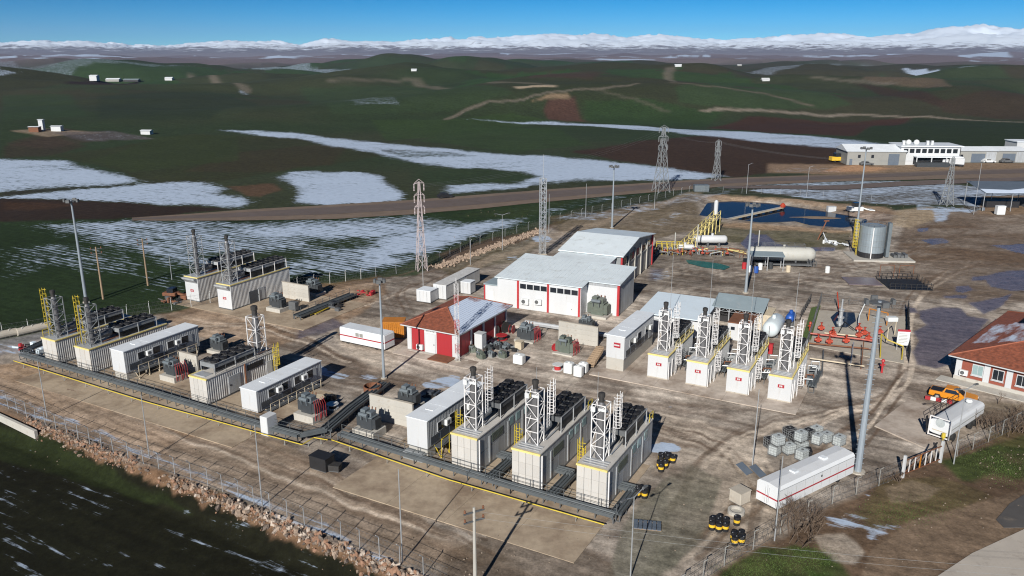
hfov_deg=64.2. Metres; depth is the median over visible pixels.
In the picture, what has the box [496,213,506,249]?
lamp post
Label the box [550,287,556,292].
window
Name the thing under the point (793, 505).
bare shrub
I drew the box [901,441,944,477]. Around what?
yard gate
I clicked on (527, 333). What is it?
transformer
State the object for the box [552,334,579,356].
transformer
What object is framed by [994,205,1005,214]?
site box
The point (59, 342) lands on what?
generator unit
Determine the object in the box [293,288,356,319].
cable rack
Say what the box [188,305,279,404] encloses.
generator unit
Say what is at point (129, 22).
sky
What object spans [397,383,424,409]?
transformer
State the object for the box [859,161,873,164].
car
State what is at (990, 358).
brick house
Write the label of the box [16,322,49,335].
culvert pipe
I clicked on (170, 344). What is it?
window
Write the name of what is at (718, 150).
pylon
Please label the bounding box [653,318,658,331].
door
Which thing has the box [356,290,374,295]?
scrap pile
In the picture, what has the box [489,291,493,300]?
annex door
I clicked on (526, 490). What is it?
cable rack
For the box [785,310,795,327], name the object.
blue tank
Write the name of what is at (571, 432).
window
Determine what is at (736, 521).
oil drum
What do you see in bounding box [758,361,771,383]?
cable rack
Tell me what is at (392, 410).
fire wall
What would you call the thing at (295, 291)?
fire wall
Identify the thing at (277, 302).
transformer
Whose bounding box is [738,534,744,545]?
oil drum
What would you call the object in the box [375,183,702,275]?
wire fence
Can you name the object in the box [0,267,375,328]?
wire fence
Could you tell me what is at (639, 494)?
oil drum
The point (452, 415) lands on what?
window
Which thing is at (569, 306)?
door
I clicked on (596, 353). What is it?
pallet stack
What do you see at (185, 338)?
window
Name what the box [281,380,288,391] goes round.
window
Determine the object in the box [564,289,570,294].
window
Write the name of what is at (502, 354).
transformer
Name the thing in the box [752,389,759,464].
lamp post
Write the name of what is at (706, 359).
generator unit
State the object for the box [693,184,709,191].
site box
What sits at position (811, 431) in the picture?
ibc tote
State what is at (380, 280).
floodlight mast
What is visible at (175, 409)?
gas pipe
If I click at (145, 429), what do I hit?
lamp post
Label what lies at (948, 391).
pickup truck
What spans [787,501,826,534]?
bare shrub
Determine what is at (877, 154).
warehouse
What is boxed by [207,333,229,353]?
transformer
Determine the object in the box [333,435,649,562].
concrete apron
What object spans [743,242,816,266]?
storage tank
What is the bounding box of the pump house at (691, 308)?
[640,291,715,337]
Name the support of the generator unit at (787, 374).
on the concrete apron at (635, 372)
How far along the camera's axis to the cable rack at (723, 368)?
110.27 m
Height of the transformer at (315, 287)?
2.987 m
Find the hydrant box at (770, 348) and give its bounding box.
[768,342,773,354]
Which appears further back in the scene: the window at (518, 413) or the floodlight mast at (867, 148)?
the floodlight mast at (867, 148)
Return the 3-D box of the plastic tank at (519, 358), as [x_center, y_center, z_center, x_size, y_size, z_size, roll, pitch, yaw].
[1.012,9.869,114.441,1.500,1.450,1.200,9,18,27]
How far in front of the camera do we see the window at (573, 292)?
133.91 m
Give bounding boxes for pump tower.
[37,119,45,130]
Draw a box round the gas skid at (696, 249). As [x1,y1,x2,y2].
[653,200,759,257]
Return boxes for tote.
[763,434,772,448]
[767,444,781,456]
[770,432,785,447]
[781,441,796,455]
[782,425,796,438]
[787,430,794,443]
[793,428,808,443]
[794,441,809,448]
[794,446,809,460]
[804,426,815,440]
[806,446,812,456]
[809,423,823,431]
[810,431,824,445]
[820,429,833,444]
[832,432,846,446]
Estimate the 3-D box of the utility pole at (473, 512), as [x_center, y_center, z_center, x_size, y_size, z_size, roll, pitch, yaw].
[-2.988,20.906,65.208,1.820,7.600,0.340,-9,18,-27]
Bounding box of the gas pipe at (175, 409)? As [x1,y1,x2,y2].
[13,360,327,445]
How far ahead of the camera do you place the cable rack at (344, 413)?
98.11 m
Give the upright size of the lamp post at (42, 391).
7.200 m
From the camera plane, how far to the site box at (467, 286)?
147.03 m
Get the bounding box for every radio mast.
[454,283,460,361]
[538,154,546,254]
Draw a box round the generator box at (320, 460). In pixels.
[308,449,334,472]
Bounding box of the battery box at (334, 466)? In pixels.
[328,461,341,472]
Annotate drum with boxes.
[635,487,640,497]
[641,488,647,498]
[658,462,663,472]
[662,459,667,468]
[664,454,669,463]
[670,454,675,463]
[677,242,694,252]
[693,233,726,246]
[708,519,715,530]
[715,521,722,532]
[722,521,728,531]
[730,530,736,540]
[731,534,738,546]
[733,515,740,525]
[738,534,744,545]
[742,262,746,268]
[754,266,758,272]
[768,262,772,268]
[786,265,790,272]
[825,266,829,272]
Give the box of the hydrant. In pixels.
[880,359,884,372]
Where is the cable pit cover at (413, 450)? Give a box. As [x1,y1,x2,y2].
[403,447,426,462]
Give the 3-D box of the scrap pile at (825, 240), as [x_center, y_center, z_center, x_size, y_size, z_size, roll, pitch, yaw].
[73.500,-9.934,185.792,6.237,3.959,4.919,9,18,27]
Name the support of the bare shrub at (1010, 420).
on the ground
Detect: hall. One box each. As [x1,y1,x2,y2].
[483,228,655,316]
[960,146,997,162]
[992,146,1023,162]
[1005,139,1023,147]
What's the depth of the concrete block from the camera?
78.70 m
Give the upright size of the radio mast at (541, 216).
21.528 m
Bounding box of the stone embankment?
[20,416,425,575]
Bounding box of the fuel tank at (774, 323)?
[762,313,784,337]
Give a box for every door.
[187,334,192,348]
[311,368,316,383]
[425,333,435,353]
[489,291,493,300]
[567,303,571,315]
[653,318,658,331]
[888,154,899,164]
[971,154,985,162]
[1002,154,1015,162]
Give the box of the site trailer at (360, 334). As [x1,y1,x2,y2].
[340,322,394,350]
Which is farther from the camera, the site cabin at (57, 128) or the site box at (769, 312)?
the site cabin at (57, 128)
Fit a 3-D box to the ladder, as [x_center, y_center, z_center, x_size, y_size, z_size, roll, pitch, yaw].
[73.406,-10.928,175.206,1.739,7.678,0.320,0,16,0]
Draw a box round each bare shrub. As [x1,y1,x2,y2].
[767,494,826,547]
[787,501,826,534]
[890,470,904,482]
[975,407,1023,436]
[976,406,1005,433]
[998,392,1023,417]
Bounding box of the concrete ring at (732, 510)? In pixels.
[727,505,744,516]
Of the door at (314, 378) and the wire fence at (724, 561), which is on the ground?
the wire fence at (724, 561)
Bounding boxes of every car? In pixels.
[437,192,452,198]
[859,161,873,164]
[981,158,995,162]
[999,158,1014,162]
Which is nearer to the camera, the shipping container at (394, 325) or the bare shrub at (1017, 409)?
the bare shrub at (1017, 409)
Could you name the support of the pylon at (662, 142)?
on the ground
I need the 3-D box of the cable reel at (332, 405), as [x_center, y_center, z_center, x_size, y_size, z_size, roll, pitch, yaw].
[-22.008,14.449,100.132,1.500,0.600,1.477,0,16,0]
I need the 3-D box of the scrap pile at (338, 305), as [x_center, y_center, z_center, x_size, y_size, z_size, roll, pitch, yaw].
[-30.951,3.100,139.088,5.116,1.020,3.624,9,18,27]
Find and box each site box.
[416,286,437,302]
[460,279,475,294]
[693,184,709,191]
[753,307,775,330]
[826,206,835,211]
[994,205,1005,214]
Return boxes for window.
[137,350,145,359]
[152,345,160,354]
[167,339,174,348]
[181,334,188,343]
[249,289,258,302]
[268,387,275,397]
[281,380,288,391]
[294,374,300,385]
[306,368,312,378]
[437,418,443,431]
[449,411,454,421]
[460,404,465,414]
[509,415,513,424]
[516,410,519,419]
[520,283,525,288]
[527,284,532,289]
[533,285,539,290]
[540,286,546,291]
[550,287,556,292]
[557,288,563,293]
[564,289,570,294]
[569,429,572,439]
[571,290,577,295]
[575,423,578,433]
[970,364,983,377]
[990,369,1004,382]
[1014,374,1023,387]
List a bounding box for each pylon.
[413,179,427,270]
[651,125,669,192]
[711,139,721,180]
[939,156,955,206]
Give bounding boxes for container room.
[109,322,199,379]
[239,357,322,412]
[406,378,484,457]
[606,310,654,370]
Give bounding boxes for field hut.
[140,130,152,134]
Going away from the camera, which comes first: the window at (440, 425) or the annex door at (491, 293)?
the window at (440, 425)
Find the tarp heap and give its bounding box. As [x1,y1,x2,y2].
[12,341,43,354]
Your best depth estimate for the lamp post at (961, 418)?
85.06 m
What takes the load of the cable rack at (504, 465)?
on the concrete apron at (427, 495)
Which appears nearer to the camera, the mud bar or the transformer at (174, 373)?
the transformer at (174, 373)
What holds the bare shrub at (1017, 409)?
on the ground
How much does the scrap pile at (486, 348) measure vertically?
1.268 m
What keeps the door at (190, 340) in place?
in the container room at (140, 356)
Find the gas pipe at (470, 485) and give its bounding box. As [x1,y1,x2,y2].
[332,440,603,524]
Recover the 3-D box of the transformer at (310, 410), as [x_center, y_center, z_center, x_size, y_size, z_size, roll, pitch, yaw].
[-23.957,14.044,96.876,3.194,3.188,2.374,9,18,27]
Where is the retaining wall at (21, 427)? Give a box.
[0,413,37,438]
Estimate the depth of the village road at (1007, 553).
69.94 m
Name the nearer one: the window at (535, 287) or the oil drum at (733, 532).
the oil drum at (733, 532)
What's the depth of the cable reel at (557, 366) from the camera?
111.96 m
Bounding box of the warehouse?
[836,144,907,164]
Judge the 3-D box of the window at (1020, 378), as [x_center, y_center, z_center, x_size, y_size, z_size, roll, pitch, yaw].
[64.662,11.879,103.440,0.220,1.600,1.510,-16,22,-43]
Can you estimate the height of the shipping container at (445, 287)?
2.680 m
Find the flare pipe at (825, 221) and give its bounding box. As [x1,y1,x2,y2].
[817,220,828,239]
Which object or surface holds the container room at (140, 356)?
on the concrete apron at (213, 431)
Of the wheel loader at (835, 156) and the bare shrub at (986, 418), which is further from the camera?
the wheel loader at (835, 156)
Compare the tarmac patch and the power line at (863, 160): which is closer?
the tarmac patch
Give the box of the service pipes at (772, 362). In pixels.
[760,355,777,380]
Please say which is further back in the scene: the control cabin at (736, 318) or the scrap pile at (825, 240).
the scrap pile at (825, 240)
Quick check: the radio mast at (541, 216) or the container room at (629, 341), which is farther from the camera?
the radio mast at (541, 216)
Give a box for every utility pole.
[90,247,103,298]
[137,238,148,285]
[463,505,484,575]
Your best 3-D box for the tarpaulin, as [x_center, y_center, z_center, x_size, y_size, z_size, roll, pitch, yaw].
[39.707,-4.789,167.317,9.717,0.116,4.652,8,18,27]
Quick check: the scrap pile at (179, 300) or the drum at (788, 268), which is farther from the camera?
the drum at (788, 268)
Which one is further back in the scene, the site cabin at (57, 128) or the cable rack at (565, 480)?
the site cabin at (57, 128)
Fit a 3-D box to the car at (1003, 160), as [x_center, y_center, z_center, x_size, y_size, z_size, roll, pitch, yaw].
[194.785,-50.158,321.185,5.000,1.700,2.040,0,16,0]
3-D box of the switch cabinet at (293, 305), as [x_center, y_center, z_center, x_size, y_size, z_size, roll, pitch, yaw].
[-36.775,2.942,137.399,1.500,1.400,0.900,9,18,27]
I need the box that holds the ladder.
[852,220,856,251]
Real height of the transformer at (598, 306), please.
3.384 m
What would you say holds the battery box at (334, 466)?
on the ground
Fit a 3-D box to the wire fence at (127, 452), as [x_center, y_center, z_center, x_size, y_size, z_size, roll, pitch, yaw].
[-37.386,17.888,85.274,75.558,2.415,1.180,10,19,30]
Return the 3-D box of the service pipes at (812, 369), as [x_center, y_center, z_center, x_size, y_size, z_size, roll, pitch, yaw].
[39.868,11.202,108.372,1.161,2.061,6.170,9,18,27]
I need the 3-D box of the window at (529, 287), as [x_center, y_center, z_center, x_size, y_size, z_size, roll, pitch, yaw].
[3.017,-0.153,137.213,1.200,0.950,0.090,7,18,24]
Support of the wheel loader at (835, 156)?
on the ground
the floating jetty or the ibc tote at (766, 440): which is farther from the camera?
the floating jetty
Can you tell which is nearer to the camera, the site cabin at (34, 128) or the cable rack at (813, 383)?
the cable rack at (813, 383)
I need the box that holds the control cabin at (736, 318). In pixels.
[727,310,758,340]
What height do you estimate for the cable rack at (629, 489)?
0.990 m
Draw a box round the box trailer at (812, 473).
[756,445,854,509]
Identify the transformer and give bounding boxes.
[159,356,188,383]
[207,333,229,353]
[266,292,288,312]
[294,391,326,424]
[305,277,325,296]
[352,405,385,439]
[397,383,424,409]
[468,344,476,353]
[476,349,486,359]
[486,349,495,358]
[493,340,502,350]
[496,349,508,359]
[514,321,540,343]
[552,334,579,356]
[579,314,594,325]
[585,294,611,319]
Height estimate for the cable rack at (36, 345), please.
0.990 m
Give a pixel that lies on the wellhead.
(840, 330)
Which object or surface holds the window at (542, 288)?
in the works hall
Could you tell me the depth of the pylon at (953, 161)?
230.42 m
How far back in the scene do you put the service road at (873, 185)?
266.23 m
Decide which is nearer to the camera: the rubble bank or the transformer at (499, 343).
the transformer at (499, 343)
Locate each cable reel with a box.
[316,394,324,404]
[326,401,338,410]
[496,333,506,340]
[501,321,508,332]
[508,324,514,333]
[552,362,562,371]
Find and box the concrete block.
[729,484,751,505]
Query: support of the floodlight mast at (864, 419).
on the ground
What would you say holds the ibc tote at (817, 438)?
on the ground
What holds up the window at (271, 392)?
in the container room at (262, 393)
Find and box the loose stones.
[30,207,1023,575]
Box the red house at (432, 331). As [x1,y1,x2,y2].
[400,296,512,363]
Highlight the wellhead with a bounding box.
[803,292,910,375]
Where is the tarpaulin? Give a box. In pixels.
[686,260,728,269]
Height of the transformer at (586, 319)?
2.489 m
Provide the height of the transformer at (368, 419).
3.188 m
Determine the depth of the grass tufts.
71.39 m
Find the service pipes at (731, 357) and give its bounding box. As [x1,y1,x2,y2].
[721,349,738,372]
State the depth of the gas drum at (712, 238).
182.28 m
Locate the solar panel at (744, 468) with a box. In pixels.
[736,462,752,474]
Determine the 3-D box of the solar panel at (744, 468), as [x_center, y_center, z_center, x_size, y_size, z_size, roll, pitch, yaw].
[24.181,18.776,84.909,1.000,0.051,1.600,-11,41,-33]
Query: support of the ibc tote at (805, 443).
on the ground
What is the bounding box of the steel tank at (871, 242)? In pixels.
[843,219,915,262]
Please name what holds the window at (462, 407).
in the container room at (430, 425)
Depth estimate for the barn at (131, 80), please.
1473.65 m
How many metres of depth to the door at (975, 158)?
322.18 m
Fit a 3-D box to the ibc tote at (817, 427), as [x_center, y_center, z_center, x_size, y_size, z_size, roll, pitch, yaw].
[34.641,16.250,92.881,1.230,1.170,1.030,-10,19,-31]
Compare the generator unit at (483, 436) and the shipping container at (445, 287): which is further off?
the shipping container at (445, 287)
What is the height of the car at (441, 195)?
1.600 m
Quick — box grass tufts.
[707,436,1023,575]
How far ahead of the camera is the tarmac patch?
76.87 m
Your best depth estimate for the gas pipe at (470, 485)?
80.85 m
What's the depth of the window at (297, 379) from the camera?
103.57 m
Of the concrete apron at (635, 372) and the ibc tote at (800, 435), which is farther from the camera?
the concrete apron at (635, 372)
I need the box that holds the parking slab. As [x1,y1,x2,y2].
[874,399,942,451]
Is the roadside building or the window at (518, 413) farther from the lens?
the roadside building
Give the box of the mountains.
[0,24,1023,56]
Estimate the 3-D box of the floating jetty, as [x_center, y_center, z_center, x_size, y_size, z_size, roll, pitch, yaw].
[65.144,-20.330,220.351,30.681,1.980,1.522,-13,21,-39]
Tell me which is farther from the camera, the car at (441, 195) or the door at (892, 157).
the door at (892, 157)
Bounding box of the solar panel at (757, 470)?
[749,464,765,477]
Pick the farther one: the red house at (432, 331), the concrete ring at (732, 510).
the red house at (432, 331)
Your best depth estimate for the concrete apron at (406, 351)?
116.61 m
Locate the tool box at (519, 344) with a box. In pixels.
[514,339,523,349]
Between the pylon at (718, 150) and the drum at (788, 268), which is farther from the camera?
the pylon at (718, 150)
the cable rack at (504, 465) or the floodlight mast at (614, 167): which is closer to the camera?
the cable rack at (504, 465)
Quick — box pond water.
[700,201,866,227]
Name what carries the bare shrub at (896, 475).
on the ground
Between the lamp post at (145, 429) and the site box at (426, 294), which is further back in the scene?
the site box at (426, 294)
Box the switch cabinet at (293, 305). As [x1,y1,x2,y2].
[288,300,298,310]
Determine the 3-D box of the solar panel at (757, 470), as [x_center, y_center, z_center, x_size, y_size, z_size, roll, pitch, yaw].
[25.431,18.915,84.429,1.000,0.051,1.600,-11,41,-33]
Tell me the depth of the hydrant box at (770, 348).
117.49 m
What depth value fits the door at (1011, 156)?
321.86 m
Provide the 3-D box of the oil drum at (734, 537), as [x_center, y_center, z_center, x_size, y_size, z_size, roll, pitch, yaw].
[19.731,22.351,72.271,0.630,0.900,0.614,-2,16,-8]
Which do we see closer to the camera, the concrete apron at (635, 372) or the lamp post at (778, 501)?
the lamp post at (778, 501)
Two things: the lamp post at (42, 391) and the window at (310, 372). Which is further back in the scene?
the window at (310, 372)
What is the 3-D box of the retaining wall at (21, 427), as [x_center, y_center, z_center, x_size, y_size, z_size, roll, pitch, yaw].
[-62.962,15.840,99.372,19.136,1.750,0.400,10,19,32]
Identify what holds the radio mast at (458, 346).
on the ground
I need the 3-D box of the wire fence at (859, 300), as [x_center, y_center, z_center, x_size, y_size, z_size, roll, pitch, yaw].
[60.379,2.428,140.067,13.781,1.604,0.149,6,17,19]
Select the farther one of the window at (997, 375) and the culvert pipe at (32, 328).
the culvert pipe at (32, 328)
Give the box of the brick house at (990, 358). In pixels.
[936,311,1023,401]
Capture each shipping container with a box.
[382,317,406,338]
[433,267,479,299]
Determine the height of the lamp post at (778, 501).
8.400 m
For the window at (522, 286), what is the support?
in the works hall
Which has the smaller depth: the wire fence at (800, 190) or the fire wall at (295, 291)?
the fire wall at (295, 291)
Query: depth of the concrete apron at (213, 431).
101.39 m
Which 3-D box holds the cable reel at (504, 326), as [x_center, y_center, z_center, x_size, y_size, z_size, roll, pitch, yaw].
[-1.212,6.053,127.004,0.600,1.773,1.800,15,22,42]
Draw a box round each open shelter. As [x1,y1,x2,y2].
[711,293,769,330]
[749,251,784,270]
[964,181,1023,210]
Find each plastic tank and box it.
[513,353,525,364]
[563,361,574,374]
[573,364,583,377]
[578,361,588,373]
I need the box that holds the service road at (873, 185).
[724,177,1023,189]
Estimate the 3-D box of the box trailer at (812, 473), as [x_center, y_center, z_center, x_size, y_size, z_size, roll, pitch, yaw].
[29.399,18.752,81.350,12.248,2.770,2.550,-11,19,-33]
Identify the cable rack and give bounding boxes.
[18,347,328,442]
[20,340,42,352]
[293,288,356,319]
[320,380,389,437]
[337,424,616,523]
[485,450,511,485]
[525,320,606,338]
[546,465,576,503]
[611,481,639,521]
[679,349,692,370]
[718,355,733,375]
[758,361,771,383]
[808,369,822,392]
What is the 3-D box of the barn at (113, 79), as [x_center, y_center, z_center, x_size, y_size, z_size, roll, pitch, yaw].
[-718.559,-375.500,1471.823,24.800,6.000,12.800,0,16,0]
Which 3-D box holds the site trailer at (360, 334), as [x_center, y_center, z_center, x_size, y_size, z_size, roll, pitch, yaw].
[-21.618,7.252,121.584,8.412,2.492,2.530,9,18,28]
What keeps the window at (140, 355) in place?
in the container room at (140, 356)
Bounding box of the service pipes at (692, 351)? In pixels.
[683,343,696,366]
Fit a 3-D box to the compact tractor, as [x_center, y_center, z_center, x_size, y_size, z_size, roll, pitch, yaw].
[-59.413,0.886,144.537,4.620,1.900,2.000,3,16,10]
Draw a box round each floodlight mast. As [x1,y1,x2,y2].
[62,198,89,302]
[373,277,386,379]
[609,165,618,227]
[742,202,760,293]
[852,295,898,475]
[856,146,872,239]
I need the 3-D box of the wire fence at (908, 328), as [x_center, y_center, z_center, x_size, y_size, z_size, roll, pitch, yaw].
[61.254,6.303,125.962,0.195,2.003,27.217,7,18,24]
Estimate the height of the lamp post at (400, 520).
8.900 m
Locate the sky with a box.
[0,0,1023,45]
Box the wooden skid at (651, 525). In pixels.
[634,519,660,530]
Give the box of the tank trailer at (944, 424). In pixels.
[926,392,984,440]
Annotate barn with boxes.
[105,78,121,81]
[123,79,140,81]
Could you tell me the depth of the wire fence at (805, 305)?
136.78 m
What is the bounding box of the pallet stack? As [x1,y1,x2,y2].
[587,346,603,366]
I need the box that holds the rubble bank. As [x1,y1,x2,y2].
[428,227,547,268]
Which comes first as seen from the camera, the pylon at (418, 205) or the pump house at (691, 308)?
the pump house at (691, 308)
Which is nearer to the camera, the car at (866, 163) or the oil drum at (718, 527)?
the oil drum at (718, 527)
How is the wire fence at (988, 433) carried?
on the ground
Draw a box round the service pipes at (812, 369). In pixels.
[803,361,819,386]
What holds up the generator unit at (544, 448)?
on the concrete apron at (427, 495)
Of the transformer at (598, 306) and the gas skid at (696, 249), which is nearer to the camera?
the transformer at (598, 306)
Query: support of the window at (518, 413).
in the generator unit at (483, 436)
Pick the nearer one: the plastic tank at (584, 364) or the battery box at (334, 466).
the battery box at (334, 466)
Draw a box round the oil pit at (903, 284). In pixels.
[841,265,933,290]
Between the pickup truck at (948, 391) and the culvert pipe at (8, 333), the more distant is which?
the culvert pipe at (8, 333)
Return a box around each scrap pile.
[158,296,181,304]
[316,300,344,311]
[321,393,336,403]
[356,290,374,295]
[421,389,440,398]
[472,340,518,356]
[823,233,848,245]
[952,205,984,210]
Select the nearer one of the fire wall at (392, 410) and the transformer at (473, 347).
the fire wall at (392, 410)
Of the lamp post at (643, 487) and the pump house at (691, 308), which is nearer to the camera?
the lamp post at (643, 487)
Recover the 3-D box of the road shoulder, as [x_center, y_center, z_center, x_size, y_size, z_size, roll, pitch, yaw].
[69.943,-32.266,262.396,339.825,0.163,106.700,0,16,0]
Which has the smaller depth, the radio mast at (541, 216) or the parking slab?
the parking slab
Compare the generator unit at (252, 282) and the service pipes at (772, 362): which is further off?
the generator unit at (252, 282)
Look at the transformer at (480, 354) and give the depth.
115.95 m
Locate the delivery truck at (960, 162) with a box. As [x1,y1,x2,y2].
[942,158,964,166]
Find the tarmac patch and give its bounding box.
[996,495,1023,527]
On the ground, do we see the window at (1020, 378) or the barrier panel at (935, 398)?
the barrier panel at (935, 398)
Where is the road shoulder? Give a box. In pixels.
[132,168,1023,220]
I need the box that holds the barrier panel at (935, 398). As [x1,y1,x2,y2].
[925,395,951,403]
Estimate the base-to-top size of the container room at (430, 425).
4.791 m
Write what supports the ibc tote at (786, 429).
on the ground
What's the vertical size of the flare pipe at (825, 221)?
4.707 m
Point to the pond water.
(728, 209)
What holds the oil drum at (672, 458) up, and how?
on the ground
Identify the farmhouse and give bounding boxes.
[89,75,99,80]
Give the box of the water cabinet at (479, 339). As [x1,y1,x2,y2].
[474,331,486,350]
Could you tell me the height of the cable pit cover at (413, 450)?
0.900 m
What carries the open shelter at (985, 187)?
on the ground
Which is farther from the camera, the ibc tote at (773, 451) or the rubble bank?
the rubble bank
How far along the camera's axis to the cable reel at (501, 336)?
123.75 m
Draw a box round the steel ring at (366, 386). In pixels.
[361,382,382,394]
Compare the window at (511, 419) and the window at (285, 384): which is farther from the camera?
the window at (285, 384)
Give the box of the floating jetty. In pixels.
[726,203,785,219]
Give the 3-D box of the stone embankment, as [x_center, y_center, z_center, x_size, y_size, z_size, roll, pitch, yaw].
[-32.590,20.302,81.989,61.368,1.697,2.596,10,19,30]
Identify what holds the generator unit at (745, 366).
on the concrete apron at (635, 372)
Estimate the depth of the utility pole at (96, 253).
142.73 m
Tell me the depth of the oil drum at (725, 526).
74.15 m
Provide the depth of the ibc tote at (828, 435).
90.98 m
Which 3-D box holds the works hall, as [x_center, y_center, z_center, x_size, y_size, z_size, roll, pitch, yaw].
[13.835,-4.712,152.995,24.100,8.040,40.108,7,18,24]
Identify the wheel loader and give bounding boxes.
[829,153,840,161]
[846,202,874,212]
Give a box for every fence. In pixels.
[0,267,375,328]
[1,392,446,575]
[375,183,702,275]
[681,461,901,575]
[704,186,896,202]
[799,294,811,318]
[807,293,821,344]
[822,294,907,308]
[907,300,910,360]
[914,162,949,166]
[956,411,1022,456]
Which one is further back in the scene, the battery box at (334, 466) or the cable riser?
the cable riser
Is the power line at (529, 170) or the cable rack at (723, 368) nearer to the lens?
the cable rack at (723, 368)
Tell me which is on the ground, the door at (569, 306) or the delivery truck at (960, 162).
the delivery truck at (960, 162)
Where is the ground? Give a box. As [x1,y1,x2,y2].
[0,52,1023,575]
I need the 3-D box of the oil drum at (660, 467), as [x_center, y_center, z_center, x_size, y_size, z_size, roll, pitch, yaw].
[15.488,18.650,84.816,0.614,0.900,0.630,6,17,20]
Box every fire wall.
[178,351,198,372]
[282,281,309,301]
[369,393,413,426]
[558,320,598,346]
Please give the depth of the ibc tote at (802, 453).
87.20 m
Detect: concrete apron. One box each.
[15,359,332,447]
[172,293,365,330]
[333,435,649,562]
[392,347,477,368]
[589,345,809,414]
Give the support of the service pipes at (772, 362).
on the concrete apron at (635, 372)
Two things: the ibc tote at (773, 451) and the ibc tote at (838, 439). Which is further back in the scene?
the ibc tote at (838, 439)
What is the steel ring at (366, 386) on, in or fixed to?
on the ground
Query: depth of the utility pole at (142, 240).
151.11 m
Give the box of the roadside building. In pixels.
[889,140,963,164]
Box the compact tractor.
[162,286,186,299]
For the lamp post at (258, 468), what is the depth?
77.42 m
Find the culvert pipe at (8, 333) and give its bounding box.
[0,328,16,338]
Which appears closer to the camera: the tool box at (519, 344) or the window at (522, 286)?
the tool box at (519, 344)
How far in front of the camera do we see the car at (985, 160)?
320.56 m
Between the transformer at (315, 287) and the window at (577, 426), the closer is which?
the window at (577, 426)
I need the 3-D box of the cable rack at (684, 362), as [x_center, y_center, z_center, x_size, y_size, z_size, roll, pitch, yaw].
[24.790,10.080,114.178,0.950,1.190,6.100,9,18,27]
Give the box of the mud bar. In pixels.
[802,216,840,218]
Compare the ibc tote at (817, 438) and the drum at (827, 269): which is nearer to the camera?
the ibc tote at (817, 438)
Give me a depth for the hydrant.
110.80 m
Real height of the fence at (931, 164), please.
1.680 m
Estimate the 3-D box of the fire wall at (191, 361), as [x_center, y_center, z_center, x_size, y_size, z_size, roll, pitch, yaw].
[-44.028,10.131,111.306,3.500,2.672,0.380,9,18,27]
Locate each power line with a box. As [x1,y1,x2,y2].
[422,133,656,186]
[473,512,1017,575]
[725,143,947,161]
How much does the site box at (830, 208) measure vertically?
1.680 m
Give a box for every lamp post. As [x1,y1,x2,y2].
[37,361,47,417]
[141,396,149,458]
[254,425,262,506]
[398,469,402,562]
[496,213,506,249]
[620,484,647,575]
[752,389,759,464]
[774,457,782,540]
[953,383,978,463]
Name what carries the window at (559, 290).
in the works hall
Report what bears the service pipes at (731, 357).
on the concrete apron at (635, 372)
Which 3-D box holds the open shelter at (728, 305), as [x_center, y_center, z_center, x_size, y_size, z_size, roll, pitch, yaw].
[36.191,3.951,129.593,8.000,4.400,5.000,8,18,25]
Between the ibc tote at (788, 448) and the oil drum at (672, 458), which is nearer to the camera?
the oil drum at (672, 458)
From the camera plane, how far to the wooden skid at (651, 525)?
74.99 m
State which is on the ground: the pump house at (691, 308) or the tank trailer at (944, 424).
the pump house at (691, 308)
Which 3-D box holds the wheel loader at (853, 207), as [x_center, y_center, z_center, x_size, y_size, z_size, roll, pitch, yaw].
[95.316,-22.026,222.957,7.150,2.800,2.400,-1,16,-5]
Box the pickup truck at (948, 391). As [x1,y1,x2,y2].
[929,385,978,400]
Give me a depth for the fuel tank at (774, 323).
123.62 m
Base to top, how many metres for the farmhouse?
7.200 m
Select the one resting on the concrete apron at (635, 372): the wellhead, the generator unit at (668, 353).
the generator unit at (668, 353)
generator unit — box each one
[39,288,131,362]
[72,295,166,372]
[181,229,255,301]
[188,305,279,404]
[214,235,289,309]
[450,366,530,471]
[511,378,592,489]
[576,391,653,508]
[647,301,693,379]
[685,307,730,387]
[725,313,768,395]
[767,319,808,402]
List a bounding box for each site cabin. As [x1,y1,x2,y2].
[28,126,41,131]
[50,125,63,130]
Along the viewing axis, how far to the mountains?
10737.02 m
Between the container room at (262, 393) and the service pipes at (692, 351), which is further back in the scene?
the service pipes at (692, 351)
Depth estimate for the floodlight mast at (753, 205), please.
145.66 m
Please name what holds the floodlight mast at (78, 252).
on the ground
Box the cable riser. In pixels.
[260,411,276,435]
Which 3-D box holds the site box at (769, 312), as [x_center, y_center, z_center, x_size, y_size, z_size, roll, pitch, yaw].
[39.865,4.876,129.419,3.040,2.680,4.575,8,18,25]
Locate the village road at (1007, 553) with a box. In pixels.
[938,529,1023,575]
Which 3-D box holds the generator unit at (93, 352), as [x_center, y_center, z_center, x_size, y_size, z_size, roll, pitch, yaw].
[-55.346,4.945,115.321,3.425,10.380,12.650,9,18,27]
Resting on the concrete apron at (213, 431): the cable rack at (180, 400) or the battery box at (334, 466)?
the cable rack at (180, 400)
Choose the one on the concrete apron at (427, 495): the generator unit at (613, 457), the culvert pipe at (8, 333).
the generator unit at (613, 457)

